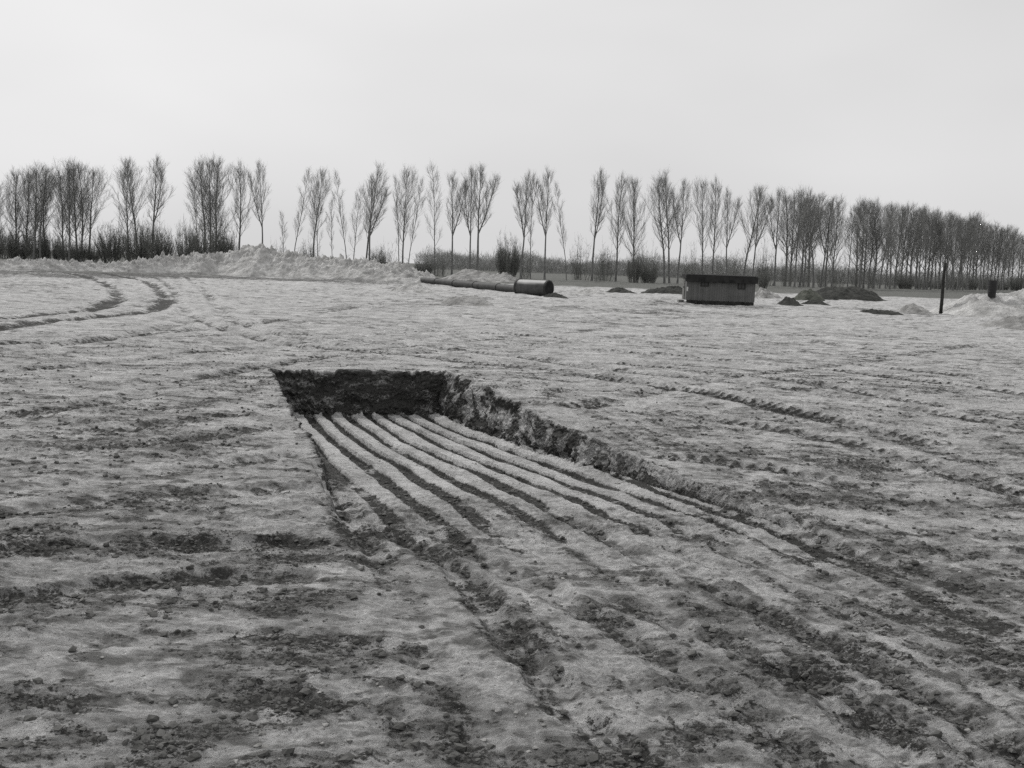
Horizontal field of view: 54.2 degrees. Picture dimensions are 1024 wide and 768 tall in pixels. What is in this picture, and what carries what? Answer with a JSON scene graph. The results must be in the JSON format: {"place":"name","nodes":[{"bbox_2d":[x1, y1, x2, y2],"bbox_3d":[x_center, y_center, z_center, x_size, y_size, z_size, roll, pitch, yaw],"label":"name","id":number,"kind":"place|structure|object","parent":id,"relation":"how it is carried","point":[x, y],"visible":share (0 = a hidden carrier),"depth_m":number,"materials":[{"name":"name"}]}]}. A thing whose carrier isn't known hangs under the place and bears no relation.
{"place":"outdoors","nodes":[
{"label":"outdoors","id":0,"kind":"place"},
{"bbox_2d":[0,252,1023,767],"bbox_3d":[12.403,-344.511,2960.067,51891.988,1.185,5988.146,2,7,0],"label":"ground","id":1,"kind":"structure","parent":0,"point":[588,344],"depth_m":9.20,"materials":[{"name":"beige soil"}]},
{"bbox_2d":[0,223,21,258],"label":"bare shrub","id":2,"kind":"object","parent":1,"relation":"on","point":[8,248],"visible":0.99,"depth_m":231.18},
{"bbox_2d":[0,166,38,256],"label":"poplar tree","id":3,"kind":"object","parent":1,"relation":"on","point":[15,187],"visible":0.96,"depth_m":231.82,"materials":[{"name":"grey plant"}]},
{"bbox_2d":[9,169,52,258],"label":"poplar tree","id":4,"kind":"object","parent":1,"relation":"on","point":[25,208],"visible":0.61,"depth_m":233.52,"materials":[{"name":"grey plant"}]},
{"bbox_2d":[20,222,51,259],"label":"bare shrub","id":5,"kind":"object","parent":1,"relation":"on","point":[28,251],"visible":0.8,"depth_m":233.36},
{"bbox_2d":[19,161,62,259],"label":"poplar tree","id":6,"kind":"object","parent":1,"relation":"on","point":[35,227],"visible":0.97,"depth_m":229.45,"materials":[{"name":"grey plant"}]},
{"bbox_2d":[23,165,60,257],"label":"poplar tree","id":7,"kind":"object","parent":1,"relation":"on","point":[44,202],"visible":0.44,"depth_m":234.62,"materials":[{"name":"grey plant"}]},
{"bbox_2d":[27,166,57,258],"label":"poplar tree","id":8,"kind":"object","parent":1,"relation":"on","point":[42,216],"visible":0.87,"depth_m":230.55,"materials":[{"name":"grey plant"}]},
{"bbox_2d":[37,225,65,259],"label":"bare shrub","id":9,"kind":"object","parent":1,"relation":"on","point":[52,249],"visible":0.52,"depth_m":237.68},
{"bbox_2d":[43,164,76,259],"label":"poplar tree","id":10,"kind":"object","parent":1,"relation":"on","point":[57,217],"visible":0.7,"depth_m":231.89,"materials":[{"name":"grey plant"}]},
{"bbox_2d":[45,157,91,259],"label":"poplar tree","id":11,"kind":"object","parent":1,"relation":"on","point":[74,211],"visible":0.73,"depth_m":230.01,"materials":[{"name":"grey plant"}]},
{"bbox_2d":[50,162,88,260],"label":"poplar tree","id":12,"kind":"object","parent":1,"relation":"on","point":[69,202],"visible":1,"depth_m":227.29,"materials":[{"name":"grey plant"}]},
{"bbox_2d":[67,234,89,261],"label":"bare shrub","id":13,"kind":"object","parent":1,"relation":"on","point":[73,252],"visible":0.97,"depth_m":231.93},
{"bbox_2d":[58,160,107,261],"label":"poplar tree","id":14,"kind":"object","parent":1,"relation":"on","point":[82,219],"visible":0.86,"depth_m":230.47,"materials":[{"name":"grey plant"}]},
{"bbox_2d":[78,166,111,259],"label":"poplar tree","id":15,"kind":"object","parent":1,"relation":"on","point":[90,216],"visible":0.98,"depth_m":231.37,"materials":[{"name":"grey plant"}]},
{"bbox_2d":[92,214,130,262],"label":"bare shrub","id":16,"kind":"object","parent":1,"relation":"on","point":[108,253],"visible":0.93,"depth_m":221.53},
{"bbox_2d":[107,163,140,260],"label":"poplar tree","id":17,"kind":"object","parent":1,"relation":"on","point":[126,197],"visible":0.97,"depth_m":226.75,"materials":[{"name":"grey plant"}]},
{"bbox_2d":[114,156,150,246],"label":"poplar tree","id":18,"kind":"object","parent":1,"relation":"on","point":[133,190],"visible":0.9,"depth_m":227.55,"materials":[{"name":"grey plant"}]},
{"bbox_2d":[117,214,152,261],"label":"bare shrub","id":19,"kind":"object","parent":1,"relation":"on","point":[137,249],"visible":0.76,"depth_m":220.52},
{"bbox_2d":[137,209,178,258],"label":"bare shrub","id":20,"kind":"object","parent":1,"relation":"on","point":[154,250],"visible":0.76,"depth_m":218.93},
{"bbox_2d":[144,153,175,245],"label":"poplar tree","id":21,"kind":"object","parent":1,"relation":"on","point":[161,173],"visible":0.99,"depth_m":221.59,"materials":[{"name":"grey plant"}]},
{"bbox_2d":[173,218,202,256],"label":"bare shrub","id":22,"kind":"object","parent":1,"relation":"on","point":[181,250],"visible":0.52,"depth_m":217.24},
{"bbox_2d":[184,160,222,253],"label":"poplar tree","id":23,"kind":"object","parent":1,"relation":"on","point":[200,183],"visible":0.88,"depth_m":221.13,"materials":[{"name":"grey plant"}]},
{"bbox_2d":[185,154,225,234],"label":"poplar tree","id":24,"kind":"object","parent":1,"relation":"on","point":[203,168],"visible":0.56,"depth_m":223.72,"materials":[{"name":"grey plant"}]},
{"bbox_2d":[188,209,237,253],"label":"bare shrub","id":25,"kind":"object","parent":1,"relation":"on","point":[214,247],"visible":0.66,"depth_m":214.98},
{"bbox_2d":[0,243,435,282],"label":"sand berm","id":26,"kind":"structure","parent":1,"relation":"on","point":[259,260],"depth_m":125.67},
{"bbox_2d":[195,152,242,246],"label":"poplar tree","id":27,"kind":"object","parent":1,"relation":"on","point":[216,198],"visible":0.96,"depth_m":221.68,"materials":[{"name":"grey plant"}]},
{"bbox_2d":[229,163,257,250],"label":"poplar tree","id":28,"kind":"object","parent":1,"relation":"on","point":[240,197],"visible":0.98,"depth_m":222.50,"materials":[{"name":"grey plant"}]},
{"bbox_2d":[247,158,271,243],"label":"poplar tree","id":29,"kind":"object","parent":1,"relation":"on","point":[260,199],"visible":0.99,"depth_m":218.47,"materials":[{"name":"grey plant"}]},
{"bbox_2d":[258,368,346,494],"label":"pit wall","id":30,"kind":"structure","parent":1,"relation":"on","point":[322,466],"depth_m":13.93,"materials":[{"name":"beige soil"}]},
{"bbox_2d":[293,166,312,250],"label":"poplar tree","id":31,"kind":"object","parent":1,"relation":"on","point":[302,207],"visible":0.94,"depth_m":214.09,"materials":[{"name":"grey plant"}]},
{"bbox_2d":[302,166,334,257],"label":"poplar tree","id":32,"kind":"object","parent":1,"relation":"on","point":[320,191],"visible":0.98,"depth_m":208.25,"materials":[{"name":"grey plant"}]},
{"bbox_2d":[329,167,351,258],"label":"poplar tree","id":33,"kind":"object","parent":1,"relation":"on","point":[339,211],"visible":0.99,"depth_m":212.44,"materials":[{"name":"grey plant"}]},
{"bbox_2d":[266,368,445,420],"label":"pit wall","id":34,"kind":"structure","parent":1,"relation":"on","point":[352,391],"depth_m":21.76,"materials":[{"name":"black soil"}]},
{"bbox_2d":[348,184,365,259],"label":"poplar tree","id":35,"kind":"object","parent":1,"relation":"on","point":[356,195],"visible":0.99,"depth_m":209.66,"materials":[{"name":"grey plant"}]},
{"bbox_2d":[360,162,389,258],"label":"poplar tree","id":36,"kind":"object","parent":1,"relation":"on","point":[380,190],"visible":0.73,"depth_m":211.84,"materials":[{"name":"grey plant"}]},
{"bbox_2d":[363,174,392,260],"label":"poplar tree","id":37,"kind":"object","parent":1,"relation":"on","point":[381,205],"visible":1,"depth_m":206.78,"materials":[{"name":"grey plant"}]},
{"bbox_2d":[391,163,428,263],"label":"poplar tree","id":38,"kind":"object","parent":1,"relation":"on","point":[405,200],"visible":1,"depth_m":202.53,"materials":[{"name":"grey plant"}]},
{"bbox_2d":[391,282,433,293],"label":"sand heap","id":39,"kind":"object","parent":1,"relation":"on","point":[413,287],"visible":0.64,"depth_m":81.60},
{"bbox_2d":[423,163,443,273],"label":"poplar tree","id":40,"kind":"object","parent":1,"relation":"on","point":[439,201],"visible":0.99,"depth_m":201.03,"materials":[{"name":"grey plant"}]},
{"bbox_2d":[446,171,473,274],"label":"poplar tree","id":41,"kind":"object","parent":1,"relation":"on","point":[453,205],"visible":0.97,"depth_m":201.35,"materials":[{"name":"grey plant"}]},
{"bbox_2d":[420,277,513,291],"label":"pipeline","id":42,"kind":"object","parent":1,"relation":"on","point":[484,286],"visible":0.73,"depth_m":103.88,"materials":[{"name":"metal"}]},
{"bbox_2d":[441,295,493,305],"bbox_3d":[-2.909,-5.044,61.721,4.004,0.908,6.000,2,7,0],"label":"sand heap","id":43,"kind":"object","parent":1,"relation":"on","point":[472,300],"visible":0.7,"depth_m":60.35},
{"bbox_2d":[458,164,481,268],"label":"poplar tree","id":44,"kind":"object","parent":1,"relation":"on","point":[471,216],"visible":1,"depth_m":199.55,"materials":[{"name":"grey plant"}]},
{"bbox_2d":[441,269,517,282],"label":"sand heap","id":45,"kind":"object","parent":1,"relation":"on","point":[472,275],"visible":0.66,"depth_m":151.31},
{"bbox_2d":[465,161,499,269],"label":"poplar tree","id":46,"kind":"object","parent":1,"relation":"on","point":[481,176],"visible":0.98,"depth_m":200.15,"materials":[{"name":"grey plant"}]},
{"bbox_2d":[492,233,524,276],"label":"bare shrub","id":47,"kind":"object","parent":1,"relation":"on","point":[508,267],"visible":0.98,"depth_m":209.85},
{"bbox_2d":[0,341,1023,767],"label":"soil crumbs","id":48,"kind":"object","parent":1,"relation":"on","point":[408,743],"visible":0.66,"depth_m":6.92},
{"bbox_2d":[0,346,1023,767],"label":"sand crumbs","id":49,"kind":"object","parent":1,"relation":"on","point":[518,594],"visible":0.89,"depth_m":6.88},
{"bbox_2d":[512,171,535,278],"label":"poplar tree","id":50,"kind":"object","parent":1,"relation":"on","point":[525,215],"visible":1,"depth_m":199.73,"materials":[{"name":"grey plant"}]},
{"bbox_2d":[513,279,553,295],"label":"steel drum pipe","id":51,"kind":"object","parent":1,"relation":"on","point":[538,287],"visible":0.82,"depth_m":85.96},
{"bbox_2d":[527,168,554,279],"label":"poplar tree","id":52,"kind":"object","parent":1,"relation":"on","point":[545,205],"visible":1,"depth_m":200.49,"materials":[{"name":"grey plant"}]},
{"bbox_2d":[569,232,596,279],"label":"bare shrub","id":53,"kind":"object","parent":1,"relation":"on","point":[578,273],"visible":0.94,"depth_m":216.11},
{"bbox_2d":[590,166,612,280],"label":"poplar tree","id":54,"kind":"object","parent":1,"relation":"on","point":[597,221],"visible":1,"depth_m":202.39,"materials":[{"name":"grey plant"}]},
{"bbox_2d":[595,243,620,280],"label":"bare shrub","id":55,"kind":"object","parent":1,"relation":"on","point":[601,265],"visible":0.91,"depth_m":218.68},
{"bbox_2d":[438,370,800,529],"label":"pit wall","id":56,"kind":"structure","parent":1,"relation":"on","point":[476,405],"depth_m":15.31,"materials":[{"name":"grey soil"}]},
{"bbox_2d":[606,169,632,281],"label":"poplar tree","id":57,"kind":"object","parent":1,"relation":"on","point":[621,200],"visible":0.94,"depth_m":210.83,"materials":[{"name":"grey plant"}]},
{"bbox_2d":[625,247,643,282],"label":"bare shrub","id":58,"kind":"object","parent":1,"relation":"on","point":[631,272],"visible":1,"depth_m":204.54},
{"bbox_2d":[613,176,656,265],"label":"poplar tree","id":59,"kind":"object","parent":1,"relation":"on","point":[635,194],"visible":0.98,"depth_m":207.47,"materials":[{"name":"grey plant"}]},
{"bbox_2d":[640,260,660,282],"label":"bare shrub","id":60,"kind":"object","parent":1,"relation":"on","point":[648,277],"visible":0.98,"depth_m":206.03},
{"bbox_2d":[641,286,681,293],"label":"soil heap","id":61,"kind":"object","parent":1,"relation":"on","point":[671,290],"visible":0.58,"depth_m":111.32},
{"bbox_2d":[651,164,680,282],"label":"poplar tree","id":62,"kind":"object","parent":1,"relation":"on","point":[672,227],"visible":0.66,"depth_m":211.94,"materials":[{"name":"grey plant"}]},
{"bbox_2d":[641,171,691,282],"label":"poplar tree","id":63,"kind":"object","parent":1,"relation":"on","point":[660,217],"visible":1,"depth_m":209.33,"materials":[{"name":"grey plant"}]},
{"bbox_2d":[669,178,694,283],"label":"poplar tree","id":64,"kind":"object","parent":1,"relation":"on","point":[673,205],"visible":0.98,"depth_m":210.14,"materials":[{"name":"grey plant"}]},
{"bbox_2d":[685,175,713,273],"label":"poplar tree","id":65,"kind":"object","parent":1,"relation":"on","point":[701,213],"visible":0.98,"depth_m":218.29,"materials":[{"name":"grey plant"}]},
{"bbox_2d":[410,244,1023,289],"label":"wood","id":66,"kind":"object","parent":1,"relation":"on","point":[559,266],"visible":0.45,"depth_m":443.58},
{"bbox_2d":[705,175,729,274],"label":"poplar tree","id":67,"kind":"object","parent":1,"relation":"on","point":[715,205],"visible":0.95,"depth_m":220.36,"materials":[{"name":"grey plant"}]},
{"bbox_2d":[677,273,757,305],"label":"site hut","id":68,"kind":"object","parent":1,"relation":"on","point":[720,289],"visible":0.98,"depth_m":78.67,"materials":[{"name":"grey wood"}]},
{"bbox_2d":[720,184,742,274],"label":"poplar tree","id":69,"kind":"object","parent":1,"relation":"on","point":[727,218],"visible":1,"depth_m":218.16,"materials":[{"name":"grey plant"}]},
{"bbox_2d":[732,185,776,275],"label":"poplar tree","id":70,"kind":"object","parent":1,"relation":"on","point":[750,239],"visible":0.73,"depth_m":223.38,"materials":[{"name":"grey plant"}]},
{"bbox_2d":[750,187,778,275],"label":"poplar tree","id":71,"kind":"object","parent":1,"relation":"on","point":[760,202],"visible":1,"depth_m":219.54,"materials":[{"name":"grey plant"}]},
{"bbox_2d":[754,235,783,285],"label":"bare shrub","id":72,"kind":"object","parent":1,"relation":"on","point":[758,267],"visible":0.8,"depth_m":234.63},
{"bbox_2d":[765,186,787,285],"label":"poplar tree","id":73,"kind":"object","parent":1,"relation":"on","point":[778,202],"visible":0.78,"depth_m":230.15,"materials":[{"name":"grey plant"}]},
{"bbox_2d":[774,188,802,286],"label":"poplar tree","id":74,"kind":"object","parent":1,"relation":"on","point":[787,240],"visible":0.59,"depth_m":241.31,"materials":[{"name":"grey plant"}]},
{"bbox_2d":[777,191,806,285],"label":"poplar tree","id":75,"kind":"object","parent":1,"relation":"on","point":[791,212],"visible":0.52,"depth_m":240.25,"materials":[{"name":"grey plant"}]},
{"bbox_2d":[784,185,821,287],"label":"poplar tree","id":76,"kind":"object","parent":1,"relation":"on","point":[801,223],"visible":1,"depth_m":225.52,"materials":[{"name":"grey plant"}]},
{"bbox_2d":[794,188,823,286],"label":"poplar tree","id":77,"kind":"object","parent":1,"relation":"on","point":[805,249],"visible":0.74,"depth_m":231.84,"materials":[{"name":"grey plant"}]},
{"bbox_2d":[794,289,824,300],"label":"turf heap","id":78,"kind":"object","parent":1,"relation":"on","point":[809,294],"visible":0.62,"depth_m":103.10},
{"bbox_2d":[794,200,825,286],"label":"poplar tree","id":79,"kind":"object","parent":1,"relation":"on","point":[803,248],"visible":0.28,"depth_m":236.79,"materials":[{"name":"grey plant"}]},
{"bbox_2d":[793,195,840,287],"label":"poplar tree","id":80,"kind":"object","parent":1,"relation":"on","point":[811,249],"visible":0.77,"depth_m":231.82,"materials":[{"name":"grey plant"}]},
{"bbox_2d":[794,192,842,286],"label":"poplar tree","id":81,"kind":"object","parent":1,"relation":"on","point":[809,255],"visible":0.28,"depth_m":248.35,"materials":[{"name":"grey plant"}]},
{"bbox_2d":[814,198,836,287],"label":"poplar tree","id":82,"kind":"object","parent":1,"relation":"on","point":[826,241],"visible":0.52,"depth_m":242.26,"materials":[{"name":"grey plant"}]},
{"bbox_2d":[817,195,854,286],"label":"poplar tree","id":83,"kind":"object","parent":1,"relation":"on","point":[836,237],"visible":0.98,"depth_m":238.04,"materials":[{"name":"grey plant"}]},
{"bbox_2d":[816,286,886,301],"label":"soil heap","id":84,"kind":"object","parent":1,"relation":"on","point":[843,293],"visible":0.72,"depth_m":113.65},
{"bbox_2d":[835,202,877,286],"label":"poplar tree","id":85,"kind":"object","parent":1,"relation":"on","point":[857,259],"visible":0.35,"depth_m":262.37,"materials":[{"name":"grey plant"}]},
{"bbox_2d":[839,197,877,287],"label":"poplar tree","id":86,"kind":"object","parent":1,"relation":"on","point":[859,209],"visible":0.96,"depth_m":241.60,"materials":[{"name":"grey plant"}]},
{"bbox_2d":[848,199,887,288],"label":"poplar tree","id":87,"kind":"object","parent":1,"relation":"on","point":[864,265],"visible":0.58,"depth_m":251.25,"materials":[{"name":"grey plant"}]},
{"bbox_2d":[847,198,895,288],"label":"poplar tree","id":88,"kind":"object","parent":1,"relation":"on","point":[878,250],"visible":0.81,"depth_m":249.15,"materials":[{"name":"grey plant"}]},
{"bbox_2d":[865,197,883,288],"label":"poplar tree","id":89,"kind":"object","parent":1,"relation":"on","point":[866,241],"visible":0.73,"depth_m":250.32,"materials":[{"name":"grey plant"}]},
{"bbox_2d":[876,202,908,288],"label":"poplar tree","id":90,"kind":"object","parent":1,"relation":"on","point":[894,225],"visible":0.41,"depth_m":269.89,"materials":[{"name":"grey plant"}]},
{"bbox_2d":[881,206,907,288],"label":"poplar tree","id":91,"kind":"object","parent":1,"relation":"on","point":[891,229],"visible":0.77,"depth_m":263.87,"materials":[{"name":"grey plant"}]},
{"bbox_2d":[879,202,909,288],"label":"poplar tree","id":92,"kind":"object","parent":1,"relation":"on","point":[887,267],"visible":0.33,"depth_m":276.42,"materials":[{"name":"grey plant"}]},
{"bbox_2d":[878,204,923,288],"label":"poplar tree","id":93,"kind":"object","parent":1,"relation":"on","point":[904,210],"visible":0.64,"depth_m":282.49,"materials":[{"name":"grey plant"}]},
{"bbox_2d":[895,303,932,313],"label":"sand heap","id":94,"kind":"object","parent":1,"relation":"on","point":[911,308],"visible":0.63,"depth_m":74.91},
{"bbox_2d":[900,206,930,280],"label":"poplar tree","id":95,"kind":"object","parent":1,"relation":"on","point":[911,263],"visible":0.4,"depth_m":290.50,"materials":[{"name":"grey plant"}]},
{"bbox_2d":[902,204,937,289],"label":"poplar tree","id":96,"kind":"object","parent":1,"relation":"on","point":[923,219],"visible":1,"depth_m":277.78,"materials":[{"name":"grey plant"}]},
{"bbox_2d":[907,210,949,289],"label":"poplar tree","id":97,"kind":"object","parent":1,"relation":"on","point":[926,256],"visible":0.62,"depth_m":285.07,"materials":[{"name":"grey plant"}]},
{"bbox_2d":[922,210,951,289],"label":"poplar tree","id":98,"kind":"object","parent":1,"relation":"on","point":[938,222],"visible":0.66,"depth_m":288.56,"materials":[{"name":"grey plant"}]},
{"bbox_2d":[935,215,964,277],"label":"poplar tree","id":99,"kind":"object","parent":1,"relation":"on","point":[947,261],"visible":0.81,"depth_m":295.26,"materials":[{"name":"grey plant"}]},
{"bbox_2d":[937,212,981,290],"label":"poplar tree","id":100,"kind":"object","parent":1,"relation":"on","point":[953,265],"visible":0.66,"depth_m":300.57,"materials":[{"name":"grey plant"}]},
{"bbox_2d":[947,216,980,289],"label":"poplar tree","id":101,"kind":"object","parent":1,"relation":"on","point":[962,249],"visible":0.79,"depth_m":303.19,"materials":[{"name":"grey plant"}]},
{"bbox_2d":[929,288,1023,317],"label":"sand heap","id":102,"kind":"object","parent":1,"relation":"on","point":[983,305],"visible":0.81,"depth_m":72.21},
{"bbox_2d":[971,222,996,289],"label":"poplar tree","id":103,"kind":"object","parent":1,"relation":"on","point":[984,247],"visible":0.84,"depth_m":340.13,"materials":[{"name":"grey plant"}]},
{"bbox_2d":[980,221,1014,279],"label":"poplar tree","id":104,"kind":"object","parent":1,"relation":"on","point":[999,258],"visible":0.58,"depth_m":349.30,"materials":[{"name":"grey plant"}]},
{"bbox_2d":[977,314,1023,329],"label":"sand heap","id":105,"kind":"object","parent":1,"relation":"on","point":[1013,322],"visible":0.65,"depth_m":55.14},
{"bbox_2d":[996,225,1017,290],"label":"poplar tree","id":106,"kind":"object","parent":1,"relation":"on","point":[1004,262],"visible":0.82,"depth_m":351.64,"materials":[{"name":"grey plant"}]},
{"bbox_2d":[0,0,1023,279],"label":"sky","id":107,"kind":"structure","parent":0,"point":[921,102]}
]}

